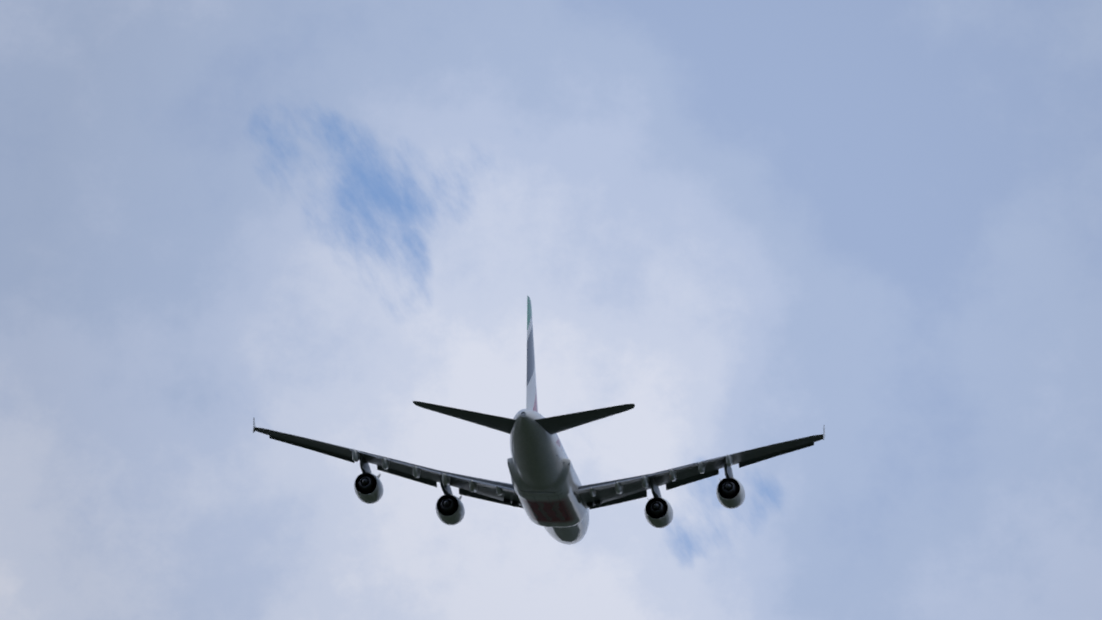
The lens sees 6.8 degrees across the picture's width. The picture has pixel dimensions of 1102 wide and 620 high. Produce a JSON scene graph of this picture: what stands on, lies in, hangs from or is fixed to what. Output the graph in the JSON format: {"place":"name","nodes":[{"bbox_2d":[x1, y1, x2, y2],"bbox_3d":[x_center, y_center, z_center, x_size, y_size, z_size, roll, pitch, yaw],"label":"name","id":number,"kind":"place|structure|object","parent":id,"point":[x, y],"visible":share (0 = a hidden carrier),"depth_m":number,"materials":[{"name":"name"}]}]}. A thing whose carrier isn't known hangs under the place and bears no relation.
{"place":"outdoors","nodes":[
{"label":"outdoors","id":0,"kind":"place"},
{"bbox_2d":[253,296,824,544],"bbox_3d":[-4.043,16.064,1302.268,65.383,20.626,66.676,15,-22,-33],"label":"aircraft","id":1,"kind":"object","parent":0,"point":[551,494],"visible":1,"depth_m":1304.14,"materials":[{"name":"paint"}]},
{"bbox_2d":[0,0,1101,619],"label":"sky","id":2,"kind":"structure","parent":0,"point":[743,225],"materials":[{"name":"blue"}]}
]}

